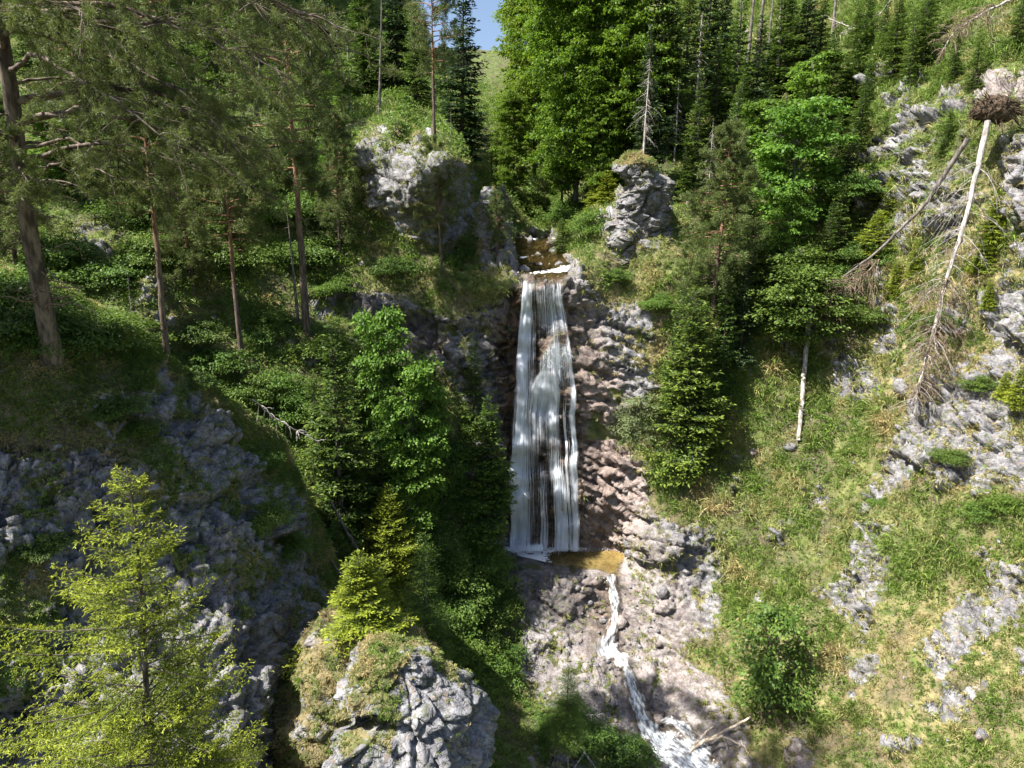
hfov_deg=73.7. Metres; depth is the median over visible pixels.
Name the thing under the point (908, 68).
spruce tree
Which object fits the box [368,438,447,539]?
maple tree
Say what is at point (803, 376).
bare log
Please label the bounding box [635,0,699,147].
spruce tree
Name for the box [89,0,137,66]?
spruce tree
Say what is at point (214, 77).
spruce tree
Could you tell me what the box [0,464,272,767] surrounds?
spruce tree
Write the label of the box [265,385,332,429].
shrub
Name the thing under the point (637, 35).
beech tree
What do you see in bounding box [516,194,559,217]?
shrub
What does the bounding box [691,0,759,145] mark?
spruce tree
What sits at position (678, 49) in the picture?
spruce tree
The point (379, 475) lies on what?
spruce tree
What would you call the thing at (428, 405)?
spruce tree
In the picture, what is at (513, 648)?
shrub
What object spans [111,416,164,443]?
shrub
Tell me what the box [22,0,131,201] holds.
pine tree
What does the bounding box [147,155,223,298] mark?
pine tree
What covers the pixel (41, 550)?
shrub
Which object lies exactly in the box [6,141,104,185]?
shrub
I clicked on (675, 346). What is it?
spruce tree
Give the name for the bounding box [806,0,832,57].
spruce tree
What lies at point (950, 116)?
spruce tree
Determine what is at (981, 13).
fallen log
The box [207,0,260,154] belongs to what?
pine tree
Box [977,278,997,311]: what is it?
spruce sapling
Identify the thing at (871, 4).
spruce tree
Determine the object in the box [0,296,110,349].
shrub
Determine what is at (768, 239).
shrub
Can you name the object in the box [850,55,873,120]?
spruce tree
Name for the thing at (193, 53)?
shrub
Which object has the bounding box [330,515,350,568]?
spruce tree
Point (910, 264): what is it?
spruce sapling
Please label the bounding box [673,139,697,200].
spruce tree
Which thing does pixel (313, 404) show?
spruce tree
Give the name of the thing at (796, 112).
maple tree
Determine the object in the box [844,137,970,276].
fallen log
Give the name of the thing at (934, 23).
spruce tree
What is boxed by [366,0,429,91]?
spruce tree
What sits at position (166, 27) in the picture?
pine tree
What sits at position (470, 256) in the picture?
shrub
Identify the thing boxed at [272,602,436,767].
rocky spur
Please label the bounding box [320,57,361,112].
broadleaf tree
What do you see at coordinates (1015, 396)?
spruce sapling
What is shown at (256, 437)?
cliff grass
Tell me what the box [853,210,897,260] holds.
spruce sapling
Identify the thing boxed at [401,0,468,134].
pine tree
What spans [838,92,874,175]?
spruce tree
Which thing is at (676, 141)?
dead spruce
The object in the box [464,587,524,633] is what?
shrub
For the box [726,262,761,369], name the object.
spruce tree
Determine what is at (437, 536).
shrub
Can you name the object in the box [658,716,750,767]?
driftwood
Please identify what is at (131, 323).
shrub
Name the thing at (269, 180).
shrub
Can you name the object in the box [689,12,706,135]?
dead spruce
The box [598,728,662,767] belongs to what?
shrub
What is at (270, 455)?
shrub
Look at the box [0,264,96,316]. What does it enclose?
shrub
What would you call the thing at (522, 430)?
waterfall
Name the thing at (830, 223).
spruce tree
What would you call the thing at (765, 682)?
young maple
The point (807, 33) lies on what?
spruce tree
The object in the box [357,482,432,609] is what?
spruce tree
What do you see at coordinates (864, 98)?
spruce tree
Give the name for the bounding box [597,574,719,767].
stream
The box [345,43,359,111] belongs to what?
dead tree
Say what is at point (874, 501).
shrub
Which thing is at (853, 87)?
spruce tree
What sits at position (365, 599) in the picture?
young spruce
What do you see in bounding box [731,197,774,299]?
spruce tree
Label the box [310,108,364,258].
pine tree
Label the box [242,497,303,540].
shrub
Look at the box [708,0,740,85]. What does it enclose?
spruce tree
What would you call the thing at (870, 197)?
spruce tree
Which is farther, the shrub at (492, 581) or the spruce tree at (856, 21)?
the spruce tree at (856, 21)
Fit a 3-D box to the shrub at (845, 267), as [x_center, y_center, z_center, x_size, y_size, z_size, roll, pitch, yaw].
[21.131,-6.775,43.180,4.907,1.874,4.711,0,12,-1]
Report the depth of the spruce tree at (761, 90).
54.83 m
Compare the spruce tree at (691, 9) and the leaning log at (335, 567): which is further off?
the spruce tree at (691, 9)
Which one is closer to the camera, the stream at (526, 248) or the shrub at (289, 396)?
the shrub at (289, 396)
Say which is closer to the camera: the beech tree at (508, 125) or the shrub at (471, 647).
the shrub at (471, 647)
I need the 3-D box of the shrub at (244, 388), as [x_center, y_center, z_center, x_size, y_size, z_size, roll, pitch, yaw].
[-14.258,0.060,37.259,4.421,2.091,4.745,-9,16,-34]
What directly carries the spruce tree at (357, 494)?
on the hillside terrain at (614, 482)
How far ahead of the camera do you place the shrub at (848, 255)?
42.40 m
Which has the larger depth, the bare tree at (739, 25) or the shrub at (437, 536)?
the bare tree at (739, 25)
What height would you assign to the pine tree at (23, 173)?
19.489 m
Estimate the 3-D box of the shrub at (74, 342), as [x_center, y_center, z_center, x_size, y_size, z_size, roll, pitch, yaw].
[-14.762,-1.687,23.122,4.192,1.779,3.901,-8,15,-30]
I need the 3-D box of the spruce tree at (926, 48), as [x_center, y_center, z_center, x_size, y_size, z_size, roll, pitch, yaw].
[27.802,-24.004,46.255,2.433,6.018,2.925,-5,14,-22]
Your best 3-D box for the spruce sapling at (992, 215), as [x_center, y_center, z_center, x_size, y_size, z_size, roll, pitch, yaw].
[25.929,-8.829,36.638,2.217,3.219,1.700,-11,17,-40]
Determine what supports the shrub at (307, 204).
on the hillside terrain at (614, 482)
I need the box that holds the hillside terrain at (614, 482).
[0,0,1023,767]
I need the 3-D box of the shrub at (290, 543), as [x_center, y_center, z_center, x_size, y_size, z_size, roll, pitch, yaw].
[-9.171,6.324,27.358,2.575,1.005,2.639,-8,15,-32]
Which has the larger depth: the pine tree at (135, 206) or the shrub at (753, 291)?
the shrub at (753, 291)
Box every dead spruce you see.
[626,59,659,154]
[671,79,684,161]
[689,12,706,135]
[701,122,716,197]
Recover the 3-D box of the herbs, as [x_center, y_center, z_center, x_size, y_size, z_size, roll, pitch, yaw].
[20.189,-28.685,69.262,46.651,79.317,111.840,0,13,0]
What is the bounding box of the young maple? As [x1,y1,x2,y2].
[708,598,828,718]
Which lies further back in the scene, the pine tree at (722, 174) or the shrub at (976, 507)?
the pine tree at (722, 174)
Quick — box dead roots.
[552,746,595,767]
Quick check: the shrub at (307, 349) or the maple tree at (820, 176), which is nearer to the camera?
the shrub at (307, 349)
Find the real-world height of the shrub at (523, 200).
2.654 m
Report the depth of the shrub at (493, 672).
35.43 m
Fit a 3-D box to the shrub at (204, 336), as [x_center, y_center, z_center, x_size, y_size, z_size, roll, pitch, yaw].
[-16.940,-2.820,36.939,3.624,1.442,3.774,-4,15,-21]
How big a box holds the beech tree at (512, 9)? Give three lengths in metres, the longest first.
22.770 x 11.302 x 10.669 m
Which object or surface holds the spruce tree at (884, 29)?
on the hillside terrain at (614, 482)
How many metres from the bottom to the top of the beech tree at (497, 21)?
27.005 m
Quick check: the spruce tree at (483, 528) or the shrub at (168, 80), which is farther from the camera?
the shrub at (168, 80)
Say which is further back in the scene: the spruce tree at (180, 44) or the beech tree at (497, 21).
the beech tree at (497, 21)
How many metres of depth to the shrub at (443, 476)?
38.51 m
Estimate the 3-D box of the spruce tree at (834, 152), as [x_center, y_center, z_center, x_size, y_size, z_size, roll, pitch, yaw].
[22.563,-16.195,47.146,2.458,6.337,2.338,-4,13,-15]
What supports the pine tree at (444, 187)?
on the hillside terrain at (614, 482)
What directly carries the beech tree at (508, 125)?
on the hillside terrain at (614, 482)
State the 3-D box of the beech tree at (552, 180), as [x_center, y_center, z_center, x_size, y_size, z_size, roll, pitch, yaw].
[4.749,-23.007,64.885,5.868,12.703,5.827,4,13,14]
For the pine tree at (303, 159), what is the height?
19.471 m
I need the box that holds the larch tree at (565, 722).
[539,664,592,756]
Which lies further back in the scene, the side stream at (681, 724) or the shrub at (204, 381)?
the side stream at (681, 724)
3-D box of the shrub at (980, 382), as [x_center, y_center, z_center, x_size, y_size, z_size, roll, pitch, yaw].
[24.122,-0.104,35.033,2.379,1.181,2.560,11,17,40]
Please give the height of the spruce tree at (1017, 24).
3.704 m
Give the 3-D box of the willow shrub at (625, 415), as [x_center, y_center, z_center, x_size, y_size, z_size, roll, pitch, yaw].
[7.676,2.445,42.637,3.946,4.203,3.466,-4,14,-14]
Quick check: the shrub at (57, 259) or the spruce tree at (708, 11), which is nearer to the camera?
the shrub at (57, 259)
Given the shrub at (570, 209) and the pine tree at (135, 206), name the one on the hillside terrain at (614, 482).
the shrub at (570, 209)
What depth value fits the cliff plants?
24.08 m
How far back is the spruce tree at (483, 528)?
40.81 m
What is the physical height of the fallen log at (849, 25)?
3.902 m
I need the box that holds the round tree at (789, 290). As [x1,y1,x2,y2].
[720,243,873,352]
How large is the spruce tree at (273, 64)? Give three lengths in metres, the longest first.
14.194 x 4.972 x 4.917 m
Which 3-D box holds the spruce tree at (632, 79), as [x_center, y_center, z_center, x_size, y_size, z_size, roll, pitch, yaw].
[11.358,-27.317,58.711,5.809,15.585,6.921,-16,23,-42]
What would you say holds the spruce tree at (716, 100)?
on the hillside terrain at (614, 482)
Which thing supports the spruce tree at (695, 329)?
on the hillside terrain at (614, 482)
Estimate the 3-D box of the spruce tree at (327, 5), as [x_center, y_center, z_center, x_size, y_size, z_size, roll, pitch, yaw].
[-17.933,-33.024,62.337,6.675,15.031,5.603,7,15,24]
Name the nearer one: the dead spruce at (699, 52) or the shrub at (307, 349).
the shrub at (307, 349)
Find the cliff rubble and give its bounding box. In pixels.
[0,359,336,762]
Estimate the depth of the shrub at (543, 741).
32.34 m
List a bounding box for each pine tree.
[0,0,402,370]
[0,91,52,267]
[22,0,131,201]
[89,7,216,358]
[110,0,188,139]
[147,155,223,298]
[178,120,288,357]
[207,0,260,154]
[211,0,358,336]
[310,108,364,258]
[398,133,468,277]
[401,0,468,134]
[484,190,513,255]
[670,114,773,318]
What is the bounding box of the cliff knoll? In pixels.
[0,267,331,767]
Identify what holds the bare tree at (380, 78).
on the hillside terrain at (614, 482)
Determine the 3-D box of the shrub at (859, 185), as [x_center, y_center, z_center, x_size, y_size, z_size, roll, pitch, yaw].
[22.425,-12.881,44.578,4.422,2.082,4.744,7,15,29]
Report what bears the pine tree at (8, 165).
on the hillside terrain at (614, 482)
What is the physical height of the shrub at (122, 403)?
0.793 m
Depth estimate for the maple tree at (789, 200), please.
43.19 m
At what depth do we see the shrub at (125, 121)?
45.88 m
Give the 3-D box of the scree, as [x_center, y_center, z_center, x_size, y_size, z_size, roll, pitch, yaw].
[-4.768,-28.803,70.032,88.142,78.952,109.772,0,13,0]
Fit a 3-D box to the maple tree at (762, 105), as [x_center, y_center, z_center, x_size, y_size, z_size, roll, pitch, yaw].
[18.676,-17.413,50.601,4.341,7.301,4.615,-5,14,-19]
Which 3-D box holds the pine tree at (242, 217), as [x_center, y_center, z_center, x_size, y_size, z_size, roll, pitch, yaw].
[-14.826,-7.525,36.535,5.515,12.500,6.219,0,13,1]
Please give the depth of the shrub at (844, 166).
47.04 m
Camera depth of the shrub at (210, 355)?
36.17 m
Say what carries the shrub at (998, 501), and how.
on the hillside terrain at (614, 482)
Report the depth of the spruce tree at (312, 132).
49.18 m
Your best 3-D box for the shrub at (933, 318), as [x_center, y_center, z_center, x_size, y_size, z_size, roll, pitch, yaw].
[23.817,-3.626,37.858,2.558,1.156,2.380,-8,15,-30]
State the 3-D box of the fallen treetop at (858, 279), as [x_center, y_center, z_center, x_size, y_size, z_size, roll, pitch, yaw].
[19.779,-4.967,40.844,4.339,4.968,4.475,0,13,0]
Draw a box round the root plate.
[961,88,1023,138]
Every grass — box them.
[0,0,1023,767]
[0,149,677,767]
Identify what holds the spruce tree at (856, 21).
on the hillside terrain at (614, 482)
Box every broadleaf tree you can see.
[25,120,74,183]
[123,48,176,101]
[187,122,231,186]
[216,3,255,55]
[273,145,299,192]
[311,137,341,178]
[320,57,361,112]
[382,8,414,51]
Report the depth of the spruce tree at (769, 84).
61.80 m
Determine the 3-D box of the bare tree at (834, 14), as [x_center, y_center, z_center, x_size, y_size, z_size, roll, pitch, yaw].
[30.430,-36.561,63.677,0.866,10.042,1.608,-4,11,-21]
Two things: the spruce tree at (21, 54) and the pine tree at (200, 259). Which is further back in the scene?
the spruce tree at (21, 54)
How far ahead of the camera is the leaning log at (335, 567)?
31.26 m
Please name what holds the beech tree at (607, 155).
on the hillside terrain at (614, 482)
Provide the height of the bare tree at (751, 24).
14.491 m
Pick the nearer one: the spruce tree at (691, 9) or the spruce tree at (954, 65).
the spruce tree at (954, 65)
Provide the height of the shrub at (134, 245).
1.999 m
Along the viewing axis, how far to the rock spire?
43.67 m
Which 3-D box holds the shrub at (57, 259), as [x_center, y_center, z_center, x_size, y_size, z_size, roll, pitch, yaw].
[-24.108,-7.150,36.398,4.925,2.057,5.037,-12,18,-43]
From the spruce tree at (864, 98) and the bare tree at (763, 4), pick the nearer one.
the spruce tree at (864, 98)
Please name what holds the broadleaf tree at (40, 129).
on the hillside terrain at (614, 482)
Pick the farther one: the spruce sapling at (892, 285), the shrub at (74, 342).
the spruce sapling at (892, 285)
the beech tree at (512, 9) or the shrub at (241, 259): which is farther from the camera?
the beech tree at (512, 9)
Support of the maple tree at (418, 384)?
on the hillside terrain at (614, 482)
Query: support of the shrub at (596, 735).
on the hillside terrain at (614, 482)
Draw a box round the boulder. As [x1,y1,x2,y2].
[322,634,500,767]
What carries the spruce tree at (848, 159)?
on the hillside terrain at (614, 482)
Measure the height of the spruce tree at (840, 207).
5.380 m
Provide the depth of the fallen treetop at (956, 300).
35.43 m
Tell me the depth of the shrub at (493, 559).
40.75 m
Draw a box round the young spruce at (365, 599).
[278,548,421,679]
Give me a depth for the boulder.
19.00 m
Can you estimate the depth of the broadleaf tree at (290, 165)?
46.03 m
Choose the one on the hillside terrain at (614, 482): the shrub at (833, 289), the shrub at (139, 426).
the shrub at (833, 289)
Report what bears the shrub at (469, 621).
on the hillside terrain at (614, 482)
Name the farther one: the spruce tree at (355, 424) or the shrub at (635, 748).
the spruce tree at (355, 424)
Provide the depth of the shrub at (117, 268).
35.19 m
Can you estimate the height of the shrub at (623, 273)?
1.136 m
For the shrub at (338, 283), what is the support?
on the hillside terrain at (614, 482)
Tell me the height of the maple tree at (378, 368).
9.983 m
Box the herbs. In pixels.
[494,0,1023,767]
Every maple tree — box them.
[345,303,413,454]
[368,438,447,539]
[375,357,454,504]
[734,98,794,191]
[739,93,859,229]
[759,188,818,276]
[783,50,851,143]
[803,156,844,227]
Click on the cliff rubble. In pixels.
(17, 519)
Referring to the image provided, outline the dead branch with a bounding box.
[252,398,323,443]
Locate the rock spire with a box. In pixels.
[475,187,518,265]
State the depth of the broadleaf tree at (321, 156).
45.07 m
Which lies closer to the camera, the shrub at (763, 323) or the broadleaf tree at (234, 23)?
the shrub at (763, 323)
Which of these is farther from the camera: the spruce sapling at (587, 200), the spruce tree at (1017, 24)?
the spruce sapling at (587, 200)
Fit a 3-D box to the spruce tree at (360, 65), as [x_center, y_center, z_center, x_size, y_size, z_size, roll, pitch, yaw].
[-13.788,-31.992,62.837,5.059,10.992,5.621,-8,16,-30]
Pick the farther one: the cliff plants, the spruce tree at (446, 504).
the spruce tree at (446, 504)
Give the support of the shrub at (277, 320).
on the hillside terrain at (614, 482)
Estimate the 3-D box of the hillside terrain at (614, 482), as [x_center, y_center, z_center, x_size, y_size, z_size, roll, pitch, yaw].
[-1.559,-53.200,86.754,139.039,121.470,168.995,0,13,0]
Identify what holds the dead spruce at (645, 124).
on the rock pinnacle
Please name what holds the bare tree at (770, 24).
on the hillside terrain at (614, 482)
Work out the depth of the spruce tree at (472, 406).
41.94 m
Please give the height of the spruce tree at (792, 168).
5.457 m
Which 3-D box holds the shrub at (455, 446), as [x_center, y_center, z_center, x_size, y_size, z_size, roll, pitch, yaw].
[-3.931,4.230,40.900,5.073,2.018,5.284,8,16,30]
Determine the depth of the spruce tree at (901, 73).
46.47 m
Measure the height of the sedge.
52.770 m
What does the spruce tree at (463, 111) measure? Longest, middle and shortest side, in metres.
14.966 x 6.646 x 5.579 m
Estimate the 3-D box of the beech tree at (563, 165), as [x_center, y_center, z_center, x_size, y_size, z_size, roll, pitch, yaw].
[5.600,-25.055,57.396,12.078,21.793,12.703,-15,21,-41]
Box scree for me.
[18,2,1023,764]
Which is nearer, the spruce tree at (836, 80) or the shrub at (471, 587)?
the shrub at (471, 587)
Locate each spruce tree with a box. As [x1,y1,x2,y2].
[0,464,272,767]
[9,11,62,85]
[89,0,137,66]
[171,16,211,143]
[191,0,237,91]
[255,3,290,91]
[289,315,390,560]
[293,0,344,97]
[299,50,338,147]
[301,368,347,470]
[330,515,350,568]
[343,0,392,96]
[343,341,370,443]
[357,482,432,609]
[364,417,396,540]
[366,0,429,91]
[390,0,448,109]
[398,532,460,665]
[400,518,431,606]
[416,354,450,466]
[426,0,493,161]
[432,438,457,537]
[456,337,489,445]
[457,395,518,550]
[621,6,650,143]
[624,0,701,153]
[630,24,677,196]
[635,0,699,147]
[640,285,745,487]
[652,277,695,420]
[672,0,716,133]
[672,68,713,193]
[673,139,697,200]
[680,0,742,112]
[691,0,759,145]
[695,27,731,148]
[706,258,742,398]
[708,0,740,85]
[712,82,754,212]
[724,69,757,172]
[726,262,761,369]
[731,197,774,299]
[740,9,776,157]
[750,0,817,105]
[754,27,786,112]
[771,122,806,187]
[772,0,801,81]
[781,0,828,96]
[804,27,853,152]
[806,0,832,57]
[814,198,843,275]
[820,176,860,258]
[823,101,848,182]
[827,9,880,122]
[832,129,858,219]
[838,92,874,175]
[839,0,872,84]
[843,69,877,152]
[849,153,885,225]
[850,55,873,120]
[853,0,885,46]
[870,0,892,59]
[871,0,912,86]
[889,31,917,104]
[892,0,943,76]
[897,4,931,96]
[905,0,943,55]
[934,107,956,153]
[942,18,966,82]
[958,27,988,94]
[1000,0,1023,51]
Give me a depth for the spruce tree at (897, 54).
47.84 m
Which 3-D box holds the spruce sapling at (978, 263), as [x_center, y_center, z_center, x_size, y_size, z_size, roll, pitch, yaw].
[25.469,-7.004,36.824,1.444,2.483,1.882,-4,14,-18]
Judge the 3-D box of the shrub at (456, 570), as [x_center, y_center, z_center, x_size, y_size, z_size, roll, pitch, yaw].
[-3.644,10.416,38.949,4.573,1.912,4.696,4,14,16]
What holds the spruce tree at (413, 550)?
on the hillside terrain at (614, 482)
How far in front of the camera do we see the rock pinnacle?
44.25 m
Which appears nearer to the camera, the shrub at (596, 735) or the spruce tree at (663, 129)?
the shrub at (596, 735)
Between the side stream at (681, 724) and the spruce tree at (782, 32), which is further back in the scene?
the spruce tree at (782, 32)
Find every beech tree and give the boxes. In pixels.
[483,88,536,195]
[488,0,574,183]
[491,0,610,123]
[501,0,654,207]
[533,72,586,200]
[554,0,684,185]
[573,79,631,192]
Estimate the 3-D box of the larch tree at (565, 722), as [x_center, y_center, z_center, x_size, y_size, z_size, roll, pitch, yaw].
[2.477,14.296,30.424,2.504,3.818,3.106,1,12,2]
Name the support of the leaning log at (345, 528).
on the cliff knoll
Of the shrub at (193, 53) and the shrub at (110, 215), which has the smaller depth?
the shrub at (110, 215)
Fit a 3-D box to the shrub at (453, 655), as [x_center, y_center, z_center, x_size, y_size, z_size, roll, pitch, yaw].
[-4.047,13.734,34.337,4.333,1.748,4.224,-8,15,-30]
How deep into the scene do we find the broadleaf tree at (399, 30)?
95.62 m
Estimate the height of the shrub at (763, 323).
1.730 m
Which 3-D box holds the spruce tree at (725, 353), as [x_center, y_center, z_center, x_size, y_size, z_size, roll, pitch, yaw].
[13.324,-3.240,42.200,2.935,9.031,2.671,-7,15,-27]
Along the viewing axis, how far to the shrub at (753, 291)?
42.45 m
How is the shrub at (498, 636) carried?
on the hillside terrain at (614, 482)
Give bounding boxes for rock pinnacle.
[603,152,676,265]
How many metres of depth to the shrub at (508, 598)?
40.32 m
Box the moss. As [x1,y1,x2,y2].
[330,631,490,766]
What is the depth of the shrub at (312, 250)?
42.83 m
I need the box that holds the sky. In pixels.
[414,0,525,50]
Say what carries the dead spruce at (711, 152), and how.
on the hillside terrain at (614, 482)
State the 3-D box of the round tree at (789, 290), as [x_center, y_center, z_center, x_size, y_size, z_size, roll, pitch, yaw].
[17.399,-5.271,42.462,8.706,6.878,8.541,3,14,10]
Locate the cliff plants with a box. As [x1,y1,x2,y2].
[0,259,344,766]
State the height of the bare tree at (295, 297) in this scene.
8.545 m
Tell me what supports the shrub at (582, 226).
on the hillside terrain at (614, 482)
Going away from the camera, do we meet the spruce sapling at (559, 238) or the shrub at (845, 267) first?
the shrub at (845, 267)
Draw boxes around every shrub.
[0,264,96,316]
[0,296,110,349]
[2,314,147,359]
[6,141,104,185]
[7,528,89,564]
[9,230,105,269]
[40,96,160,138]
[56,253,167,290]
[75,311,179,351]
[77,198,158,226]
[77,394,152,421]
[96,231,188,266]
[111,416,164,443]
[124,204,234,240]
[163,65,240,114]
[171,319,231,346]
[174,32,257,68]
[180,238,279,268]
[182,344,264,375]
[184,370,224,392]
[218,167,303,202]
[219,369,296,405]
[233,325,284,345]
[240,443,286,473]
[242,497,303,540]
[247,189,346,225]
[250,369,318,405]
[252,309,302,332]
[261,235,345,269]
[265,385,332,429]
[274,531,312,567]
[284,329,361,360]
[307,274,367,297]
[369,255,423,276]
[378,518,462,569]
[395,462,458,501]
[418,592,485,638]
[419,548,489,594]
[426,435,491,478]
[429,576,502,629]
[436,636,471,668]
[444,627,505,689]
[454,247,479,262]
[459,561,513,603]
[464,545,521,590]
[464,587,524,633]
[465,625,511,661]
[473,648,523,690]
[474,126,507,178]
[492,583,523,614]
[494,639,532,666]
[509,188,555,213]
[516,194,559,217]
[528,711,581,762]
[534,198,585,222]
[554,701,619,767]
[560,207,611,234]
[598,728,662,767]
[603,267,634,281]
[604,391,665,450]
[636,292,676,310]
[702,271,786,304]
[722,224,805,252]
[738,305,797,334]
[785,277,851,302]
[806,153,867,179]
[814,262,886,290]
[816,171,891,200]
[830,240,899,265]
[847,304,894,323]
[865,495,887,508]
[912,310,961,326]
[923,446,975,466]
[952,374,998,392]
[953,500,1005,526]
[977,493,1023,515]
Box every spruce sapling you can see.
[550,217,573,254]
[581,178,602,209]
[589,170,616,206]
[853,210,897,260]
[874,177,896,220]
[880,259,904,297]
[901,241,925,279]
[964,231,998,274]
[976,189,1007,246]
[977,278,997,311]
[992,371,1012,400]
[1002,366,1023,411]
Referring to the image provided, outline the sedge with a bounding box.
[17,59,1023,767]
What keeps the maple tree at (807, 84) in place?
on the hillside terrain at (614, 482)
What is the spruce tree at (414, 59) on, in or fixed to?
on the hillside terrain at (614, 482)
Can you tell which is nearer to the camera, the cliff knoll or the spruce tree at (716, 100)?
the cliff knoll
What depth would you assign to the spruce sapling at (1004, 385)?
33.31 m
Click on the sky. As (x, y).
(489, 30)
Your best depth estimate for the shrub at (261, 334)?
38.16 m
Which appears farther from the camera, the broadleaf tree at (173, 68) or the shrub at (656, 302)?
the broadleaf tree at (173, 68)
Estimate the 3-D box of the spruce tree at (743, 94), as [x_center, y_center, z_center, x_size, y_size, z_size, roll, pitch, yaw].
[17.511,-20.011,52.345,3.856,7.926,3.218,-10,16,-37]
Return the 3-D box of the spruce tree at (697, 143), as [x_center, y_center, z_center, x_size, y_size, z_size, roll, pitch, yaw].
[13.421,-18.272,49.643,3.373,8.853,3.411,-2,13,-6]
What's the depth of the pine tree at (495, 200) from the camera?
42.39 m
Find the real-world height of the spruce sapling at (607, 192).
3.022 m
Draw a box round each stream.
[515,234,569,273]
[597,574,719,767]
[662,717,695,740]
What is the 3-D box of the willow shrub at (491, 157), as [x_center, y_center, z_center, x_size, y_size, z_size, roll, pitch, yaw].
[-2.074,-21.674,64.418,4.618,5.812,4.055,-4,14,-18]
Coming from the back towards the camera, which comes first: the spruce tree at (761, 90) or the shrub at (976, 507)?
the spruce tree at (761, 90)
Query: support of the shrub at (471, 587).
on the hillside terrain at (614, 482)
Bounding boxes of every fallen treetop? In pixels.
[810,259,891,332]
[895,278,983,407]
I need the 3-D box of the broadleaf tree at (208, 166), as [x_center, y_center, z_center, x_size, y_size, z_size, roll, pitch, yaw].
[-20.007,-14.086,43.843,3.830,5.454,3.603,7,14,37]
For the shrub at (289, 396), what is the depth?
36.66 m
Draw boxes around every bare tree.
[284,182,299,325]
[375,0,383,111]
[738,0,746,68]
[746,0,764,67]
[755,0,765,68]
[766,0,776,60]
[830,0,840,48]
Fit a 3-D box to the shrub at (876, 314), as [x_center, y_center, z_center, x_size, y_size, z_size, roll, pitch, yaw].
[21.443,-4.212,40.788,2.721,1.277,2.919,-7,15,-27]
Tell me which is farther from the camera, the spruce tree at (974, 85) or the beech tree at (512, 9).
the beech tree at (512, 9)
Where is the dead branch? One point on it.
(269, 413)
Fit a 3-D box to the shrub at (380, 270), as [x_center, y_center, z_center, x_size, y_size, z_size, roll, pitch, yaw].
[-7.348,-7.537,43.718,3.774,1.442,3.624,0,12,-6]
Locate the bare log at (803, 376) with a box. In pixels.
[793,305,813,440]
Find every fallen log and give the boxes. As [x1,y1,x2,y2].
[826,0,891,38]
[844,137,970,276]
[883,120,1010,432]
[928,0,1011,77]
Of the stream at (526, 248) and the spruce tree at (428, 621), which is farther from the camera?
the stream at (526, 248)
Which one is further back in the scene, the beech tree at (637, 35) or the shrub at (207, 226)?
the beech tree at (637, 35)
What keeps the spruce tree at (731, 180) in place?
on the hillside terrain at (614, 482)
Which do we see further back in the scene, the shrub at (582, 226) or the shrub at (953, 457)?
the shrub at (582, 226)
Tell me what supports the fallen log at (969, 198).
on the hillside terrain at (614, 482)
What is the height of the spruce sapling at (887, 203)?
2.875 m
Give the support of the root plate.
on the hillside terrain at (614, 482)
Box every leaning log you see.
[329,559,342,579]
[331,502,359,550]
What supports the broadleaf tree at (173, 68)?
on the hillside terrain at (614, 482)
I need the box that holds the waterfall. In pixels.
[503,280,586,555]
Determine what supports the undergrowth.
on the hillside terrain at (614, 482)
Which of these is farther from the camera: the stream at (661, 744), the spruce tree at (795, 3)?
the spruce tree at (795, 3)
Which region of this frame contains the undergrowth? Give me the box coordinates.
[0,0,1023,767]
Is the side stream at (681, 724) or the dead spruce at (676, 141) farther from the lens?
the dead spruce at (676, 141)
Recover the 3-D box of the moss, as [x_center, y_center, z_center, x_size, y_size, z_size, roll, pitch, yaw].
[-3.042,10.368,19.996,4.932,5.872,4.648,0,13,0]

